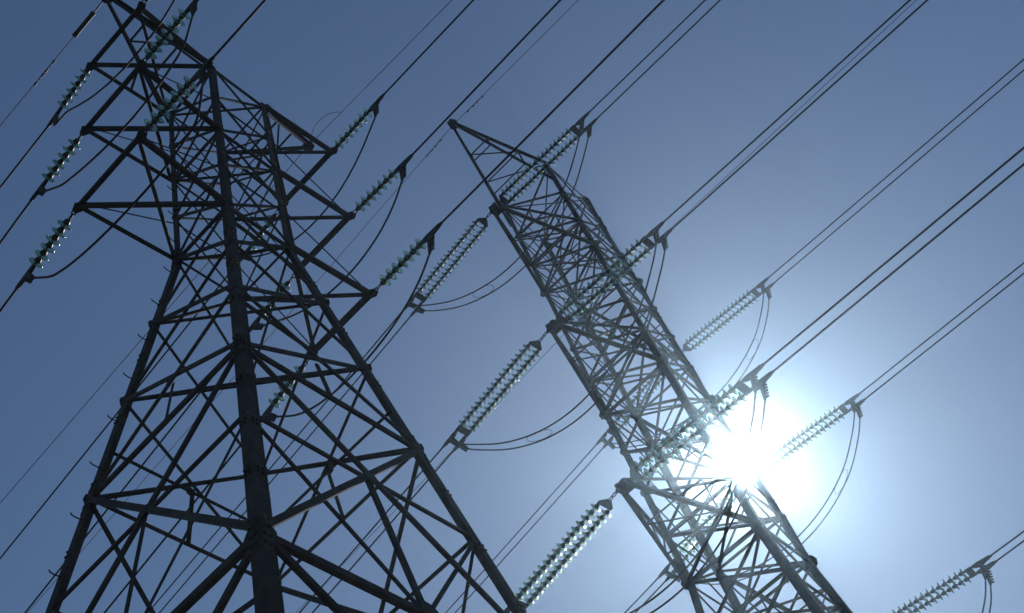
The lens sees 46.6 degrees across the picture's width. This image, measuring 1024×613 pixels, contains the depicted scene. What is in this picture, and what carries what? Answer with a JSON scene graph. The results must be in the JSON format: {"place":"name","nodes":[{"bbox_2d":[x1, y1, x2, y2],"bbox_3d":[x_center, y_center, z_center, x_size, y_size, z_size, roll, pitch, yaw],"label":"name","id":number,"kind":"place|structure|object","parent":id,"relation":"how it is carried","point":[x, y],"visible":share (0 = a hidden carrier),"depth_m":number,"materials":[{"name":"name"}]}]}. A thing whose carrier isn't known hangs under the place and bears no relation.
{"place":"outdoors","nodes":[
{"label":"outdoors","id":0,"kind":"place"},
{"bbox_2d":[0,0,1023,612],"label":"sky","id":1,"kind":"structure","parent":0,"point":[934,486],"materials":[{"name":"blue"}]},
{"label":"ground","id":2,"kind":"structure","parent":0,"visible":0},
{"bbox_2d":[45,0,526,612],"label":"lattice tower","id":3,"kind":"structure","parent":2,"relation":"on","point":[261,548],"depth_m":15.61,"materials":[{"name":"metal"}]},
{"bbox_2d":[15,205,79,289],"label":"insulator string","id":4,"kind":"object","parent":3,"relation":"attached to","point":[28,276],"visible":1,"depth_m":18.30,"materials":[{"name":"green glass"}]},
{"bbox_2d":[0,289,16,312],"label":"power line","id":5,"kind":"object","parent":4,"relation":"hanging from","point":[7,300],"visible":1,"depth_m":18.53,"materials":[{"name":"metal"}]},
{"bbox_2d":[0,2,102,125],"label":"earth wire","id":6,"kind":"object","parent":3,"relation":"attached to","point":[84,23],"visible":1,"depth_m":23.81,"materials":[{"name":"metal"}]},
{"bbox_2d":[29,128,86,201],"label":"insulator string","id":7,"kind":"object","parent":3,"relation":"attached to","point":[41,189],"visible":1,"depth_m":20.45,"materials":[{"name":"green glass"}]},
{"bbox_2d":[0,201,30,243],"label":"power line","id":8,"kind":"object","parent":7,"relation":"attached to","point":[15,221],"visible":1,"depth_m":20.72,"materials":[{"name":"metal"}]},
{"bbox_2d":[47,64,91,127],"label":"insulator string","id":9,"kind":"object","parent":3,"relation":"attached to","point":[67,97],"visible":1,"depth_m":22.64,"materials":[{"name":"green glass"}]},
{"bbox_2d":[0,126,47,188],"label":"power line","id":10,"kind":"object","parent":9,"relation":"attached to","point":[24,156],"visible":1,"depth_m":22.98,"materials":[{"name":"metal"}]},
{"bbox_2d":[0,154,300,502],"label":"earth wire","id":11,"kind":"object","parent":3,"relation":"attached to","point":[128,354],"visible":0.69,"depth_m":27.87,"materials":[{"name":"metal"}]},
{"bbox_2d":[139,0,198,66],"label":"insulator string","id":12,"kind":"object","parent":3,"relation":"attached to","point":[191,8],"visible":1,"depth_m":19.75,"materials":[{"name":"green glass"}]},
{"bbox_2d":[45,14,193,191],"bbox_3d":[-6.403,-3.011,19.241,4.060,1.277,0.038,-44,-55,15],"label":"jumper cable","id":13,"kind":"object","parent":12,"relation":"hanging from","point":[131,119],"visible":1,"depth_m":18.75,"materials":[{"name":"metal"}]},
{"bbox_2d":[143,56,214,132],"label":"insulator string","id":14,"kind":"object","parent":3,"relation":"attached to","point":[200,74],"visible":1,"depth_m":17.59,"materials":[{"name":"green glass"}]},
{"bbox_2d":[33,81,203,278],"bbox_3d":[-5.703,-1.480,17.076,4.129,1.331,0.038,-44,-55,15],"label":"jumper cable","id":15,"kind":"object","parent":14,"relation":"hanging from","point":[138,198],"visible":1,"depth_m":16.54,"materials":[{"name":"metal"}]},
{"bbox_2d":[212,0,266,57],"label":"power line","id":16,"kind":"object","parent":14,"relation":"attached to","point":[238,29],"visible":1,"depth_m":17.18,"materials":[{"name":"metal"}]},
{"bbox_2d":[240,201,286,261],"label":"insulator string","id":17,"kind":"object","parent":3,"relation":"attached to","point":[265,226],"visible":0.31,"depth_m":25.29,"materials":[{"name":"green glass"}]},
{"bbox_2d":[0,276,226,558],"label":"power line","id":18,"kind":"object","parent":17,"relation":"attached to","point":[106,426],"visible":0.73,"depth_m":26.49,"materials":[{"name":"metal"}]},
{"bbox_2d":[249,274,294,331],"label":"insulator string","id":19,"kind":"object","parent":3,"relation":"attached to","point":[255,325],"visible":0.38,"depth_m":23.03,"materials":[{"name":"green glass"}]},
{"bbox_2d":[24,380,210,612],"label":"power line","id":20,"kind":"object","parent":19,"relation":"attached to","point":[132,477],"visible":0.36,"depth_m":24.01,"materials":[{"name":"metal"}]},
{"bbox_2d":[261,352,315,422],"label":"insulator string","id":21,"kind":"object","parent":3,"relation":"attached to","point":[268,414],"visible":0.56,"depth_m":20.93,"materials":[{"name":"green glass"}]},
{"bbox_2d":[103,446,239,612],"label":"power line","id":22,"kind":"object","parent":21,"relation":"attached to","point":[165,537],"visible":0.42,"depth_m":21.70,"materials":[{"name":"metal"}]},
{"bbox_2d":[335,93,384,148],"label":"insulator string","id":23,"kind":"object","parent":3,"relation":"attached to","point":[374,107],"visible":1,"depth_m":24.55,"materials":[{"name":"green glass"}]},
{"bbox_2d":[251,116,375,257],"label":"jumper cable","id":24,"kind":"object","parent":23,"relation":"hanging from","point":[322,213],"visible":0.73,"depth_m":23.71,"materials":[{"name":"metal"}]},
{"bbox_2d":[384,0,473,94],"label":"power line","id":25,"kind":"object","parent":23,"relation":"attached to","point":[427,48],"visible":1,"depth_m":23.92,"materials":[{"name":"metal"}]},
{"bbox_2d":[309,0,451,144],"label":"earth wire","id":26,"kind":"object","parent":3,"relation":"attached to","point":[375,77],"visible":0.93,"depth_m":25.99,"materials":[{"name":"metal"}]},
{"bbox_2d":[349,154,413,217],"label":"insulator string","id":27,"kind":"object","parent":3,"relation":"attached to","point":[401,168],"visible":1,"depth_m":22.32,"materials":[{"name":"green glass"}]},
{"bbox_2d":[264,180,402,325],"bbox_3d":[-3.265,-0.694,21.951,3.988,1.096,0.038,-44,-55,15],"label":"jumper cable","id":28,"kind":"object","parent":27,"relation":"hanging from","point":[356,265],"visible":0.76,"depth_m":21.53,"materials":[{"name":"metal"}]},
{"bbox_2d":[412,0,560,154],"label":"power line","id":29,"kind":"object","parent":27,"relation":"attached to","point":[488,75],"visible":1,"depth_m":21.50,"materials":[{"name":"metal"}]},
{"bbox_2d":[372,221,442,293],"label":"insulator string","id":30,"kind":"object","parent":3,"relation":"attached to","point":[428,238],"visible":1,"depth_m":20.13,"materials":[{"name":"green glass"}]},
{"bbox_2d":[276,253,430,417],"bbox_3d":[-2.623,0.761,19.851,0.038,0.948,4.078,34,-71,-33],"label":"jumper cable","id":31,"kind":"object","parent":30,"relation":"hanging from","point":[377,346],"visible":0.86,"depth_m":19.49,"materials":[{"name":"metal"}]},
{"bbox_2d":[441,0,664,222],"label":"power line","id":32,"kind":"object","parent":30,"relation":"attached to","point":[550,113],"visible":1,"depth_m":19.11,"materials":[{"name":"metal"}]},
{"bbox_2d":[447,118,852,612],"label":"lattice tower","id":33,"kind":"structure","parent":2,"relation":"on","point":[759,530],"depth_m":29.60,"materials":[{"name":"metal"}]},
{"bbox_2d":[27,128,450,612],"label":"earth wire","id":34,"kind":"object","parent":33,"relation":"attached to","point":[440,140],"visible":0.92,"depth_m":38.55,"materials":[{"name":"metal"}]},
{"bbox_2d":[405,212,491,316],"bbox_3d":[-1.718,-1.141,33.091,0.559,0.908,3.787,34,-71,-33],"label":"double insulator string","id":35,"kind":"object","parent":33,"relation":"attached to","point":[423,298],"visible":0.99,"depth_m":33.17,"materials":[{"name":"green glass"}]},
{"bbox_2d":[148,312,410,612],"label":"twin power line","id":36,"kind":"object","parent":35,"relation":"attached to","point":[276,461],"visible":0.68,"depth_m":34.57,"materials":[{"name":"metal"}]},
{"bbox_2d":[298,283,613,609],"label":"earth wire","id":37,"kind":"object","parent":33,"relation":"attached to","point":[450,452],"visible":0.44,"depth_m":43.60,"materials":[{"name":"metal"}]},
{"bbox_2d":[442,331,548,452],"bbox_3d":[-0.291,2.112,28.560,0.559,0.925,3.891,34,-71,-33],"label":"double insulator string","id":38,"kind":"object","parent":33,"relation":"attached to","point":[463,430],"visible":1,"depth_m":28.67,"materials":[{"name":"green glass"}]},
{"bbox_2d":[299,447,451,612],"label":"twin power line","id":39,"kind":"object","parent":38,"relation":"attached to","point":[379,520],"visible":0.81,"depth_m":29.55,"materials":[{"name":"metal"}]},
{"bbox_2d":[457,0,577,120],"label":"earth wire","id":40,"kind":"object","parent":33,"relation":"attached to","point":[476,102],"visible":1,"depth_m":36.34,"materials":[{"name":"metal"}]},
{"bbox_2d":[498,111,597,205],"bbox_3d":[0.925,-3.867,32.174,3.649,0.741,0.586,-44,-55,14],"label":"double insulator string","id":41,"kind":"object","parent":33,"relation":"attached to","point":[573,128],"visible":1,"depth_m":32.24,"materials":[{"name":"green glass"}]},
{"bbox_2d":[416,131,588,310],"bbox_3d":[-0.062,-1.705,31.531,0.348,2.236,6.628,35,-72,-33],"label":"twin jumper cable","id":42,"kind":"object","parent":41,"relation":"hanging from","point":[492,291],"visible":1,"depth_m":30.93,"materials":[{"name":"metal"}]},
{"bbox_2d":[589,0,720,118],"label":"twin power line","id":43,"kind":"object","parent":41,"relation":"attached to","point":[666,37],"visible":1,"depth_m":31.09,"materials":[{"name":"metal"}]},
{"bbox_2d":[504,491,618,612],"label":"double insulator string","id":44,"kind":"object","parent":33,"relation":"attached to","point":[606,503],"visible":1,"depth_m":23.80,"materials":[{"name":"green glass"}]},
{"bbox_2d":[556,220,672,323],"bbox_3d":[2.353,-0.643,27.642,3.584,0.765,0.575,-44,-55,14],"label":"double insulator string","id":45,"kind":"object","parent":33,"relation":"attached to","point":[647,242],"visible":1,"depth_m":27.72,"materials":[{"name":"green glass"}]},
{"bbox_2d":[459,243,664,450],"bbox_3d":[1.357,1.562,27.008,0.348,2.231,6.763,35,-72,-33],"label":"twin jumper cable","id":46,"kind":"object","parent":45,"relation":"hanging from","point":[577,405],"visible":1,"depth_m":26.41,"materials":[{"name":"metal"}]},
{"bbox_2d":[664,0,927,228],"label":"twin power line","id":47,"kind":"object","parent":45,"relation":"attached to","point":[806,108],"visible":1,"depth_m":26.13,"materials":[{"name":"metal"}]},
{"bbox_2d":[596,360,672,449],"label":"double insulator string","id":48,"kind":"object","parent":33,"relation":"attached to","point":[604,435],"visible":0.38,"depth_m":38.01,"materials":[{"name":"green glass"}]},
{"bbox_2d":[445,445,602,612],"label":"twin power line","id":49,"kind":"object","parent":48,"relation":"attached to","point":[528,521],"visible":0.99,"depth_m":38.96,"materials":[{"name":"metal"}]},
{"bbox_2d":[628,363,773,482],"bbox_3d":[3.595,2.406,22.798,3.645,0.762,0.601,-44,-55,14],"label":"double insulator string","id":50,"kind":"object","parent":33,"relation":"attached to","point":[745,389],"visible":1,"depth_m":22.87,"materials":[{"name":"green glass"}]},
{"bbox_2d":[629,392,765,612],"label":"twin jumper cable","id":51,"kind":"object","parent":50,"relation":"hanging from","point":[700,550],"visible":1,"depth_m":21.41,"materials":[{"name":"metal"}]},
{"bbox_2d":[764,147,1023,371],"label":"twin power line","id":52,"kind":"object","parent":50,"relation":"attached to","point":[903,263],"visible":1,"depth_m":21.47,"materials":[{"name":"metal"}]},
{"bbox_2d":[657,480,745,582],"bbox_3d":[5.433,6.380,33.306,0.559,0.922,3.801,30,-69,-31],"label":"double insulator string","id":53,"kind":"object","parent":33,"relation":"attached to","point":[669,574],"visible":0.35,"depth_m":33.46,"materials":[{"name":"green glass"}]},
{"bbox_2d":[624,578,664,612],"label":"twin power line","id":54,"kind":"object","parent":53,"relation":"attached to","point":[658,588],"visible":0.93,"depth_m":33.93,"materials":[{"name":"metal"}]},
{"bbox_2d":[682,277,774,351],"bbox_3d":[6.669,0.442,36.918,3.731,0.765,0.590,-44,-55,14],"label":"double insulator string","id":55,"kind":"object","parent":33,"relation":"attached to","point":[756,293],"visible":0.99,"depth_m":36.97,"materials":[{"name":"green glass"}]},
{"bbox_2d":[609,294,769,447],"bbox_3d":[5.685,2.530,36.430,0.348,1.872,6.820,35,-72,-33],"label":"twin jumper cable","id":56,"kind":"object","parent":55,"relation":"hanging from","point":[736,369],"visible":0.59,"depth_m":35.70,"materials":[{"name":"metal"}]},
{"bbox_2d":[769,59,1023,282],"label":"twin power line","id":57,"kind":"object","parent":55,"relation":"attached to","point":[897,168],"visible":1,"depth_m":35.09,"materials":[{"name":"metal"}]},
{"bbox_2d":[639,0,915,258],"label":"earth wire","id":58,"kind":"object","parent":33,"relation":"attached to","point":[793,114],"visible":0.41,"depth_m":39.53,"materials":[{"name":"metal"}]},
{"bbox_2d":[756,392,865,470],"bbox_3d":[8.092,3.628,32.363,3.727,0.766,0.559,-41,-55,13],"label":"double insulator string","id":59,"kind":"object","parent":33,"relation":"attached to","point":[854,408],"visible":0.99,"depth_m":32.41,"materials":[{"name":"green glass"}]},
{"bbox_2d":[674,413,860,584],"bbox_3d":[7.159,5.751,31.884,0.349,1.925,6.814,35,-72,-33],"label":"twin jumper cable","id":60,"kind":"object","parent":59,"relation":"hanging from","point":[841,490],"visible":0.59,"depth_m":31.14,"materials":[{"name":"metal"}]},
{"bbox_2d":[860,262,1023,398],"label":"twin power line","id":61,"kind":"object","parent":59,"relation":"attached to","point":[974,312],"visible":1,"depth_m":31.20,"materials":[{"name":"metal"}]},
{"bbox_2d":[892,554,996,612],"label":"double insulator string","id":62,"kind":"object","parent":33,"relation":"attached to","point":[983,570],"visible":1,"depth_m":27.81,"materials":[{"name":"grey glass"}]},
{"bbox_2d":[982,579,991,612],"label":"twin jumper cable","id":63,"kind":"object","parent":62,"relation":"hanging from","point":[985,598],"visible":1,"depth_m":27.14,"materials":[{"name":"metal"}]},
{"bbox_2d":[991,530,1023,560],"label":"twin power line","id":64,"kind":"object","parent":62,"relation":"attached to","point":[1007,543],"visible":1,"depth_m":27.42,"materials":[{"name":"metal"}]},
{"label":"insulator string","id":65,"kind":"object","parent":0,"visible":0},
{"bbox_2d":[56,0,174,122],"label":"jumper cable","id":66,"kind":"object","parent":65,"relation":"hanging from","point":[126,65],"visible":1,"depth_m":20.70,"materials":[{"name":"metal"}]}
]}

